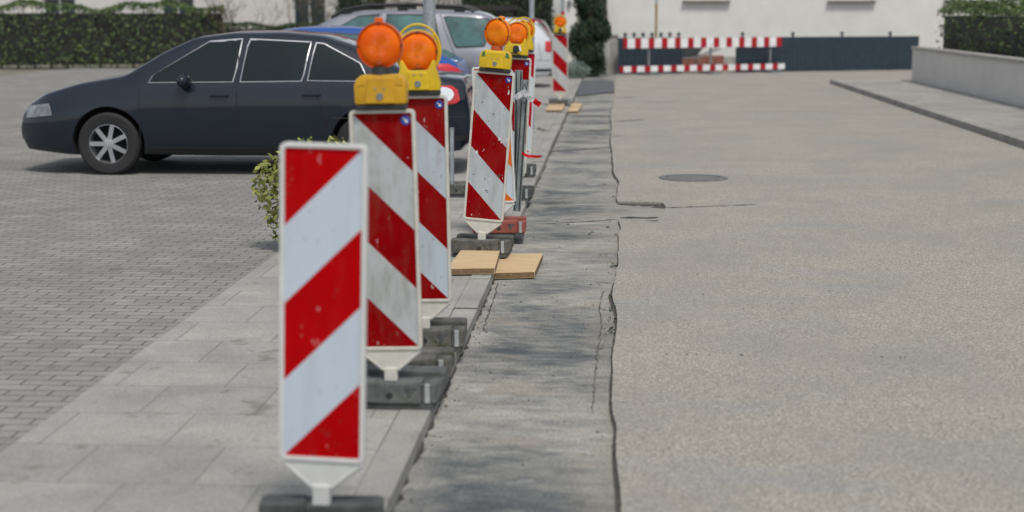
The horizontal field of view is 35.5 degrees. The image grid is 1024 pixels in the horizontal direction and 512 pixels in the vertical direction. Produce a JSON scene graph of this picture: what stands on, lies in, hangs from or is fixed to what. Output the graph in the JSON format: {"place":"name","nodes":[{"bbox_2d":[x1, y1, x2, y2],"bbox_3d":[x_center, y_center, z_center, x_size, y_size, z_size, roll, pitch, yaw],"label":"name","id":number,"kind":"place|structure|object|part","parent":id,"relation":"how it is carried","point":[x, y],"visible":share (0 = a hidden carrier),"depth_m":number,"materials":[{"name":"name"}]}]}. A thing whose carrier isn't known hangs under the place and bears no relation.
{"place":"outdoors","nodes":[
{"label":"outdoors","id":0,"kind":"place"},
{"bbox_2d":[0,68,279,452],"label":"parking bay","id":1,"kind":"object","parent":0,"point":[102,276],"visible":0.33,"depth_m":11.43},
{"bbox_2d":[22,30,472,174],"bbox_3d":[-2.755,-1.698,17.349,4.792,1.486,2.136,1,9,4],"label":"parked car","id":2,"kind":"object","parent":1,"relation":"on","point":[259,92],"visible":0.75,"depth_m":16.54,"materials":[{"name":"black paint"}]},
{"bbox_3d":[-3.277,-2.025,16.573,0.959,0.455,0.209,1,9,4],"label":"window","id":3,"kind":"part","parent":2,"relation":"part of","materials":[{"name":"black glass"}]},
{"bbox_3d":[-2.438,-2.020,16.519,0.719,0.444,0.210,1,9,4],"label":"window","id":4,"kind":"part","parent":2,"relation":"part of","materials":[{"name":"black glass"}]},
{"bbox_3d":[-1.790,-1.999,16.471,0.619,0.395,0.197,1,9,4],"label":"window","id":5,"kind":"part","parent":2,"relation":"part of","materials":[{"name":"black glass"}]},
{"bbox_3d":[-1.393,-2.171,17.190,0.700,0.324,1.311,1,9,4],"label":"rear window","id":6,"kind":"part","parent":2,"relation":"part of","materials":[{"name":"grey glass"}]},
{"bbox_2d":[284,26,469,73],"bbox_3d":[-2.745,-2.485,22.479,4.322,1.486,2.098,1,9,4],"label":"parked car","id":7,"kind":"object","parent":1,"relation":"on","point":[451,61],"visible":0.06,"depth_m":21.77,"materials":[{"name":"blue paint"}]},
{"bbox_3d":[-2.388,-2.808,21.659,0.673,0.448,0.208,1,9,4],"label":"window","id":8,"kind":"part","parent":7,"relation":"part of","materials":[{"name":"teal glass"}]},
{"bbox_3d":[-1.169,-2.954,22.307,0.720,0.351,1.134,1,9,4],"label":"rear window","id":9,"kind":"part","parent":7,"relation":"part of","materials":[{"name":"teal glass"}]},
{"bbox_2d":[318,3,504,73],"bbox_3d":[-2.221,-3.118,25.521,4.642,1.817,2.164,1,9,4],"label":"parked car","id":10,"kind":"object","parent":1,"relation":"on","point":[460,29],"visible":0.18,"depth_m":24.67,"materials":[{"name":"silver metal"}]},
{"bbox_3d":[-2.582,-3.456,24.715,1.063,0.569,0.206,1,9,4],"label":"window","id":11,"kind":"part","parent":10,"relation":"part of","materials":[{"name":"teal glass"}]},
{"bbox_3d":[-1.541,-3.451,24.649,0.943,0.554,0.209,1,9,4],"label":"window","id":12,"kind":"part","parent":10,"relation":"part of","materials":[{"name":"teal glass"}]},
{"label":"window","id":13,"kind":"part","parent":10,"relation":"part of","materials":[{"name":"teal glass"}]},
{"bbox_2d":[496,17,551,76],"bbox_3d":[-1.199,-4.631,36.243,4.322,1.557,2.098,1,9,4],"label":"parked car","id":14,"kind":"object","parent":1,"relation":"on","point":[542,44],"visible":0.14,"depth_m":35.38,"materials":[{"name":"white paint"}]},
{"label":"rear window","id":15,"kind":"part","parent":14,"relation":"part of","materials":[{"name":"grey glass"}]},
{"bbox_2d":[506,17,551,37],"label":"parked car","id":16,"kind":"object","parent":1,"relation":"on","point":[542,23],"visible":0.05,"depth_m":41.88,"materials":[{"name":"red paint"}]},
{"bbox_2d":[0,0,456,28],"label":"house","id":17,"kind":"structure","parent":0,"point":[249,12],"depth_m":66.08,"materials":[{"name":"paint"}]},
{"bbox_2d":[43,0,75,12],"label":"window","id":18,"kind":"structure","parent":17,"relation":"in","point":[46,1],"depth_m":66.66,"materials":[{"name":"grey glass"}]},
{"bbox_2d":[162,0,193,12],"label":"window","id":19,"kind":"structure","parent":17,"relation":"in","point":[191,2],"depth_m":66.37,"materials":[{"name":"grey glass"}]},
{"bbox_2d":[293,0,325,27],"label":"window","id":20,"kind":"structure","parent":17,"relation":"in","point":[296,12],"depth_m":66.05,"materials":[{"name":"grey glass"}]},
{"bbox_2d":[0,72,576,511],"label":"pavement","id":21,"kind":"structure","parent":0,"point":[184,416],"depth_m":6.58,"materials":[{"name":"concrete"}]},
{"bbox_2d":[250,135,348,242],"bbox_3d":[-1.499,-0.425,11.382,0.740,0.886,0.556,1,9,4],"label":"shrub","id":22,"kind":"object","parent":21,"relation":"on","point":[270,177],"visible":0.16,"depth_m":11.33,"materials":[{"name":"green plant"}]},
{"bbox_2d":[258,494,383,511],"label":"base plate","id":23,"kind":"object","parent":21,"relation":"on","point":[303,503],"visible":1,"depth_m":5.18,"materials":[{"name":"plastic"}]},
{"bbox_2d":[279,142,368,504],"bbox_3d":[-0.604,0.256,5.109,0.280,1.235,0.040,2,9,6],"label":"warning beacon","id":24,"kind":"object","parent":23,"relation":"on","point":[323,228],"visible":1,"depth_m":5.09,"materials":[{"name":"white plastic"}]},
{"bbox_2d":[366,363,447,409],"bbox_3d":[-0.504,0.570,7.027,0.400,0.117,0.402,1,9,6],"label":"base plate","id":25,"kind":"object","parent":21,"relation":"on","point":[417,388],"visible":0.63,"depth_m":6.84,"materials":[{"name":"plastic"}]},
{"bbox_2d":[349,109,422,380],"bbox_3d":[-0.532,-0.005,6.810,0.280,1.235,0.040,-1,9,4],"label":"warning beacon","id":26,"kind":"object","parent":25,"relation":"on","point":[387,138],"visible":0.85,"depth_m":6.79,"materials":[{"name":"white plastic"}]},
{"bbox_2d":[354,18,407,109],"bbox_3d":[-0.550,-0.803,6.682,0.220,0.380,0.101,-1,9,4],"label":"warning lamp","id":27,"kind":"object","parent":26,"relation":"attached to","point":[379,45],"visible":1,"depth_m":6.66,"materials":[{"name":"orange plastic"}]},
{"bbox_2d":[366,347,454,379],"bbox_3d":[-0.478,0.503,7.461,0.400,0.117,0.342,0,9,3],"label":"base plate","id":28,"kind":"object","parent":21,"relation":"on","point":[437,356],"visible":0.28,"depth_m":7.35,"materials":[{"name":"plastic"}]},
{"bbox_2d":[423,0,435,38],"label":"lamp post","id":29,"kind":"object","parent":21,"relation":"on","point":[429,15],"depth_m":18.43,"materials":[{"name":"metal"}]},
{"bbox_2d":[422,317,466,352],"bbox_3d":[-0.435,0.396,8.160,0.400,0.117,0.402,0,9,1],"label":"base plate","id":30,"kind":"object","parent":21,"relation":"on","point":[446,332],"visible":0.5,"depth_m":7.97,"materials":[{"name":"plastic"}]},
{"bbox_2d":[407,95,451,327],"bbox_3d":[-0.447,-0.178,7.942,0.280,1.235,0.040,-1,9,2],"label":"warning beacon","id":31,"kind":"object","parent":30,"relation":"on","point":[432,137],"visible":0.58,"depth_m":7.92,"materials":[{"name":"white plastic"}]},
{"bbox_2d":[397,23,441,95],"bbox_3d":[-0.459,-0.961,7.816,0.232,0.349,0.101,-1,9,2],"label":"warning lamp","id":32,"kind":"object","parent":31,"relation":"attached to","point":[418,61],"visible":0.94,"depth_m":7.79,"materials":[{"name":"orange plastic"}]},
{"bbox_2d":[449,181,465,196],"bbox_3d":[-0.511,-0.624,14.816,0.400,0.117,0.402,0,9,0],"label":"base plate","id":33,"kind":"object","parent":21,"relation":"on","point":[457,188],"visible":0.2,"depth_m":14.62,"materials":[{"name":"plastic"}]},
{"bbox_2d":[449,127,453,183],"bbox_3d":[-0.550,-0.868,14.651,0.046,0.615,0.046,1,9,4],"label":"stub post","id":34,"kind":"object","parent":33,"relation":"on","point":[451,155],"visible":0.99,"depth_m":14.63,"materials":[{"name":"metal"}]},
{"bbox_2d":[451,250,499,274],"bbox_3d":[-0.238,0.034,10.722,0.306,0.042,0.882,1,9,4],"label":"wooden board","id":35,"kind":"object","parent":21,"relation":"on","point":[473,262],"visible":0.8,"depth_m":10.53,"materials":[{"name":"brown wood"}]},
{"bbox_2d":[451,233,513,257],"bbox_3d":[-0.205,-0.077,11.250,0.400,0.117,0.402,1,9,7],"label":"base plate","id":36,"kind":"object","parent":21,"relation":"on","point":[503,244],"visible":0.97,"depth_m":11.06,"materials":[{"name":"plastic"}]},
{"bbox_2d":[463,70,514,239],"bbox_3d":[-0.167,-0.650,11.027,0.280,1.235,0.040,5,9,5],"label":"warning beacon","id":37,"kind":"object","parent":36,"relation":"in","point":[488,147],"visible":1,"depth_m":11.01,"materials":[{"name":"white plastic"}]},
{"bbox_2d":[479,16,511,72],"bbox_3d":[-0.102,-1.445,10.899,0.220,0.379,0.115,5,9,5],"label":"warning lamp","id":38,"kind":"object","parent":37,"relation":"attached to","point":[497,34],"visible":1,"depth_m":10.87,"materials":[{"name":"orange plastic"}]},
{"bbox_2d":[473,216,525,236],"bbox_3d":[-0.092,-0.233,12.262,0.400,0.117,0.402,0,9,2],"label":"base plate","id":39,"kind":"object","parent":21,"relation":"on","point":[515,226],"visible":0.52,"depth_m":12.07,"materials":[{"name":"plastic"}]},
{"bbox_2d":[472,67,515,213],"bbox_3d":[-0.131,-0.807,12.046,0.280,1.235,0.040,-2,9,4],"label":"warning beacon","id":40,"kind":"object","parent":39,"relation":"on","point":[510,198],"visible":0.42,"depth_m":12.06,"materials":[{"name":"white plastic"}]},
{"bbox_2d":[521,185,533,201],"bbox_3d":[-0.014,-0.574,14.485,0.400,0.117,0.402,1,9,6],"label":"base plate","id":41,"kind":"object","parent":21,"relation":"on","point":[527,192],"visible":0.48,"depth_m":14.30,"materials":[{"name":"plastic"}]},
{"bbox_2d":[510,57,531,176],"bbox_3d":[0.005,-1.147,14.266,0.280,1.235,0.040,3,9,3],"label":"warning beacon","id":42,"kind":"object","parent":41,"relation":"on","point":[524,64],"visible":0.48,"depth_m":14.19,"materials":[{"name":"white plastic"}]},
{"bbox_2d":[504,18,529,57],"bbox_3d":[0.042,-1.928,14.133,0.232,0.349,0.110,3,9,3],"label":"warning lamp","id":43,"kind":"object","parent":42,"relation":"attached to","point":[516,46],"visible":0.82,"depth_m":14.11,"materials":[{"name":"orange plastic"}]},
{"bbox_2d":[523,164,535,177],"bbox_3d":[0.047,-0.886,16.525,0.400,0.117,0.402,0,9,3],"label":"base plate","id":44,"kind":"object","parent":21,"relation":"on","point":[530,171],"visible":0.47,"depth_m":16.34,"materials":[{"name":"plastic"}]},
{"bbox_2d":[527,52,535,154],"bbox_3d":[0.076,-1.460,16.305,0.280,1.235,0.040,4,9,3],"label":"warning beacon","id":45,"kind":"object","parent":44,"relation":"on","point":[532,56],"visible":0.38,"depth_m":16.27,"materials":[{"name":"white plastic"}]},
{"bbox_2d":[516,17,534,51],"bbox_3d":[0.117,-2.241,16.176,0.232,0.349,0.101,4,9,3],"label":"warning lamp","id":46,"kind":"object","parent":45,"relation":"attached to","point":[530,45],"visible":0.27,"depth_m":16.15,"materials":[{"name":"orange plastic"}]},
{"bbox_2d":[529,0,534,129],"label":"steel post","id":47,"kind":"object","parent":21,"relation":"on","point":[531,9],"visible":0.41,"depth_m":22.74,"materials":[{"name":"grey metal"}]},
{"bbox_2d":[546,106,563,111],"bbox_3d":[0.741,-2.530,27.509,0.280,0.035,1.164,1,9,4],"label":"wooden board","id":48,"kind":"object","parent":21,"relation":"on","point":[554,108],"visible":1,"depth_m":27.23,"materials":[{"name":"brown wood"}]},
{"bbox_2d":[561,0,564,98],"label":"steel post","id":49,"kind":"object","parent":21,"relation":"on","point":[562,8],"visible":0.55,"depth_m":30.61,"materials":[{"name":"metal"}]},
{"bbox_2d":[568,60,590,78],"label":"shrub","id":50,"kind":"object","parent":21,"relation":"on","point":[581,72],"visible":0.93,"depth_m":40.21,"materials":[{"name":"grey plant"}]},
{"bbox_2d":[0,15,887,75],"bbox_3d":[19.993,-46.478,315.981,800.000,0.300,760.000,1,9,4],"label":"ground","id":51,"kind":"structure","parent":0,"point":[9,70],"depth_m":50.38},
{"bbox_2d":[0,0,225,68],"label":"hedge","id":52,"kind":"object","parent":51,"relation":"on","point":[101,37],"visible":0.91,"depth_m":49.93,"materials":[{"name":"green plant"}]},
{"bbox_2d":[203,0,285,33],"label":"bare shrub","id":53,"kind":"object","parent":51,"relation":"on","point":[230,21],"visible":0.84,"depth_m":50.53,"materials":[{"name":"brown plant"}]},
{"bbox_2d":[223,20,325,32],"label":"hedge","id":54,"kind":"object","parent":51,"relation":"on","point":[246,24],"visible":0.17,"depth_m":57.73,"materials":[{"name":"green plant"}]},
{"bbox_2d":[283,0,334,26],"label":"bare shrub","id":55,"kind":"object","parent":51,"relation":"on","point":[311,12],"visible":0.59,"depth_m":51.57,"materials":[{"name":"brown plant"}]},
{"bbox_2d":[333,0,371,14],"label":"conifer","id":56,"kind":"object","parent":51,"relation":"on","point":[342,5],"visible":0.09,"depth_m":50.58,"materials":[{"name":"green plant"}]},
{"bbox_2d":[320,0,395,18],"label":"bare shrub","id":57,"kind":"object","parent":51,"relation":"on","point":[354,1],"visible":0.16,"depth_m":51.75,"materials":[{"name":"brown plant"}]},
{"bbox_2d":[366,0,386,9],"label":"conifer","id":58,"kind":"object","parent":51,"relation":"on","point":[381,1],"visible":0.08,"depth_m":51.48,"materials":[{"name":"green plant"}]},
{"bbox_2d":[384,0,422,8],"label":"bare shrub","id":59,"kind":"object","parent":51,"relation":"on","point":[401,2],"visible":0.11,"depth_m":52.37,"materials":[{"name":"brown plant"}]},
{"bbox_2d":[366,0,456,9],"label":"bare shrub","id":60,"kind":"object","parent":51,"relation":"on","point":[410,2],"visible":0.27,"depth_m":50.58,"materials":[{"name":"brown plant"}]},
{"bbox_2d":[415,0,461,4],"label":"bare shrub","id":61,"kind":"object","parent":51,"relation":"on","point":[448,1],"visible":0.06,"depth_m":52.28,"materials":[{"name":"plant"}]},
{"bbox_2d":[354,76,582,511],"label":"kerb","id":62,"kind":"structure","parent":51,"relation":"on","point":[387,472],"depth_m":6.60,"materials":[{"name":"concrete"}]},
{"bbox_2d":[548,104,564,105],"bbox_3d":[0.809,-2.733,28.821,0.302,0.035,1.278,1,9,4],"label":"wooden board","id":63,"kind":"object","parent":62,"relation":"on","point":[556,104],"visible":0.41,"depth_m":28.45,"materials":[{"name":"brown wood"}]},
{"bbox_2d":[549,99,570,105],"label":"base plate","id":64,"kind":"object","parent":63,"relation":"on","point":[566,102],"visible":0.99,"depth_m":28.52,"materials":[{"name":"plastic"}]},
{"bbox_2d":[552,34,567,99],"bbox_3d":[0.857,-3.331,28.503,0.280,1.235,0.040,1,9,4],"label":"warning beacon","id":65,"kind":"object","parent":64,"relation":"on","point":[559,66],"visible":1,"depth_m":28.48,"materials":[{"name":"white plastic"}]},
{"bbox_2d":[554,14,566,33],"bbox_3d":[0.856,-4.113,28.372,0.232,0.349,0.110,1,9,4],"label":"warning lamp","id":66,"kind":"object","parent":65,"relation":"attached to","point":[560,22],"visible":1,"depth_m":28.35,"materials":[{"name":"orange plastic"}]},
{"bbox_2d":[435,6,518,17],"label":"carport","id":67,"kind":"object","parent":51,"relation":"on","point":[511,9],"visible":0.3,"depth_m":47.08,"materials":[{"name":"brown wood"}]},
{"bbox_2d":[564,0,576,68],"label":"gate pillar","id":68,"kind":"structure","parent":51,"relation":"on","point":[570,13],"depth_m":47.78,"materials":[{"name":"paint"}]},
{"bbox_2d":[567,0,611,77],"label":"conifer","id":69,"kind":"object","parent":51,"relation":"on","point":[590,34],"visible":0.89,"depth_m":42.23,"materials":[{"name":"green plant"}]},
{"bbox_2d":[603,40,607,70],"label":"garden wall","id":70,"kind":"structure","parent":51,"relation":"on","point":[605,50],"depth_m":46.96,"materials":[{"name":"concrete"}]},
{"bbox_2d":[655,0,657,37],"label":"pole","id":71,"kind":"object","parent":51,"relation":"on","point":[656,5],"visible":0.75,"depth_m":46.89,"materials":[{"name":"metal"}]},
{"bbox_2d":[830,79,1023,148],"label":"kerb","id":72,"kind":"structure","parent":51,"relation":"on","point":[1009,138],"depth_m":25.41,"materials":[{"name":"concrete"}]},
{"bbox_2d":[459,0,554,32],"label":"hedge","id":73,"kind":"object","parent":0,"point":[543,9],"visible":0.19,"depth_m":51.08,"materials":[{"name":"green plant"}]},
{"bbox_2d":[394,71,664,511],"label":"trench strip","id":74,"kind":"object","parent":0,"point":[498,431],"visible":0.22,"depth_m":7.83,"materials":[{"name":"concrete"}]},
{"bbox_2d":[392,78,583,511],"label":"gutter silt","id":75,"kind":"object","parent":74,"relation":"on","point":[419,453],"visible":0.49,"depth_m":7.48,"materials":[{"name":"grey soil"}]},
{"bbox_2d":[494,253,542,278],"bbox_3d":[0.042,0.066,10.915,0.301,0.044,0.859,1,9,4],"label":"wooden board","id":76,"kind":"object","parent":74,"relation":"on","point":[517,265],"visible":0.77,"depth_m":10.79,"materials":[{"name":"brown wood"}]},
{"bbox_2d":[514,70,522,170],"bbox_3d":[0.049,-0.932,12.877,0.060,1.120,0.048,1,9,3],"label":"steel post","id":77,"kind":"object","parent":74,"relation":"on","point":[518,76],"visible":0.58,"depth_m":12.83,"materials":[{"name":"grey metal"}]},
{"bbox_2d":[513,80,528,211],"bbox_3d":[0.071,-0.873,12.728,0.060,1.050,0.059,4,9,3],"label":"steel post","id":78,"kind":"object","parent":74,"relation":"on","point":[521,142],"visible":1,"depth_m":12.73,"materials":[{"name":"metal"}]},
{"bbox_2d":[514,89,540,106],"bbox_3d":[0.125,-1.244,12.587,0.219,0.148,0.026,1,9,4],"label":"barrier tape","id":79,"kind":"object","parent":78,"relation":"attached to","point":[528,96],"visible":0.97,"depth_m":12.59,"materials":[{"name":"white plastic"}]},
{"bbox_2d":[521,152,543,157],"bbox_3d":[0.164,-0.798,12.629,0.184,0.050,0.026,1,9,5],"label":"barrier tape","id":80,"kind":"object","parent":78,"relation":"attached to","point":[532,156],"visible":1,"depth_m":12.63,"materials":[{"name":"red plastic"}]},
{"bbox_2d":[483,85,664,511],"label":"strip cracks","id":81,"kind":"object","parent":74,"relation":"on","point":[617,491],"visible":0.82,"depth_m":8.12,"materials":[{"name":"black asphalt"}]},
{"bbox_2d":[568,107,580,112],"bbox_3d":[1.054,-2.572,28.140,0.286,0.035,1.258,1,9,4],"label":"wooden board","id":82,"kind":"object","parent":74,"relation":"on","point":[573,109],"visible":0.64,"depth_m":27.93,"materials":[{"name":"brown wood"}]},
{"bbox_2d":[570,103,581,106],"bbox_3d":[1.140,-2.751,29.293,0.282,0.035,0.858,1,9,4],"label":"wooden board","id":83,"kind":"object","parent":74,"relation":"on","point":[576,105],"visible":0.53,"depth_m":29.24,"materials":[{"name":"brown wood"}]},
{"bbox_2d":[536,127,617,334],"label":"weeds","id":84,"kind":"object","parent":74,"relation":"on","point":[541,129],"visible":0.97,"depth_m":9.49,"materials":[{"name":"green plant"}]},
{"bbox_2d":[577,81,613,96],"bbox_3d":[1.877,-3.807,36.240,0.880,0.040,6.905,1,9,4],"label":"asphalt patch","id":85,"kind":"object","parent":74,"relation":"on","point":[587,88],"visible":0.83,"depth_m":35.56,"materials":[{"name":"grey asphalt"}]},
{"bbox_2d":[609,34,618,73],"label":"gate post","id":86,"kind":"object","parent":74,"relation":"on","point":[613,52],"visible":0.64,"depth_m":44.43,"materials":[{"name":"concrete"}]},
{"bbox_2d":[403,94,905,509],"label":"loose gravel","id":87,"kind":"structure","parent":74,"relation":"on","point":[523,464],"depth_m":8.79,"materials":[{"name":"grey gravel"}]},
{"bbox_2d":[458,0,608,14],"label":"sky","id":88,"kind":"structure","parent":0,"point":[557,3],"materials":[{"name":"white"}]},
{"bbox_2d":[608,0,1022,68],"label":"house","id":89,"kind":"structure","parent":0,"point":[921,19],"depth_m":49.05,"materials":[{"name":"paint"}]},
{"bbox_2d":[683,0,730,1],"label":"window","id":90,"kind":"structure","parent":89,"relation":"in","point":[683,0],"depth_m":48.95,"materials":[{"name":"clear glass"}]},
{"bbox_2d":[827,0,876,1],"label":"window","id":91,"kind":"structure","parent":89,"relation":"in","point":[827,0],"depth_m":48.68,"materials":[{"name":"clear glass"}]},
{"bbox_2d":[610,70,1023,511],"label":"road","id":92,"kind":"structure","parent":0,"point":[901,235],"depth_m":9.59,"materials":[{"name":"grey asphalt"}]},
{"bbox_2d":[617,32,683,73],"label":"fence","id":93,"kind":"object","parent":92,"relation":"on","point":[638,56],"visible":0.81,"depth_m":44.35,"materials":[{"name":"plastic"}]},
{"bbox_2d":[613,97,751,243],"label":"road cracks","id":94,"kind":"object","parent":92,"relation":"on","point":[665,207],"visible":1,"depth_m":14.18,"materials":[{"name":"black asphalt"}]},
{"bbox_2d":[659,174,727,181],"bbox_3d":[1.893,-0.816,16.702,0.720,0.010,0.720,1,9,4],"label":"manhole cover","id":95,"kind":"object","parent":92,"relation":"on","point":[692,177],"visible":1,"depth_m":16.69,"materials":[{"name":"metal"}]},
{"bbox_2d":[681,48,720,71],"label":"wheelbarrow","id":96,"kind":"object","parent":92,"relation":"on","point":[687,53],"visible":0.37,"depth_m":44.73,"materials":[{"name":"metal"}]},
{"bbox_2d":[619,37,784,74],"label":"road barrier","id":97,"kind":"object","parent":92,"relation":"on","point":[710,43],"visible":1,"depth_m":44.08,"materials":[{"name":"white paint"}]},
{"bbox_2d":[682,55,723,71],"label":"brick stack","id":98,"kind":"object","parent":92,"relation":"on","point":[716,60],"visible":0.47,"depth_m":45.89,"materials":[{"name":"red brick"}]},
{"bbox_2d":[735,31,918,71],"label":"fence","id":99,"kind":"object","parent":92,"relation":"on","point":[850,53],"visible":0.86,"depth_m":46.24,"materials":[{"name":"metal"}]},
{"bbox_2d":[839,80,1023,137],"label":"pavement","id":100,"kind":"structure","parent":0,"point":[1004,117],"depth_m":28.51,"materials":[{"name":"concrete"}]},
{"bbox_2d":[911,46,1023,107],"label":"garden wall","id":101,"kind":"structure","parent":100,"relation":"on","point":[998,78],"depth_m":31.37,"materials":[{"name":"concrete"}]},
{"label":"garden bed","id":102,"kind":"structure","parent":0,"visible":0},
{"bbox_2d":[935,0,1023,57],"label":"hedge","id":103,"kind":"object","parent":102,"relation":"on","point":[1001,32],"visible":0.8,"depth_m":32.84,"materials":[{"name":"green plant"}]}
]}

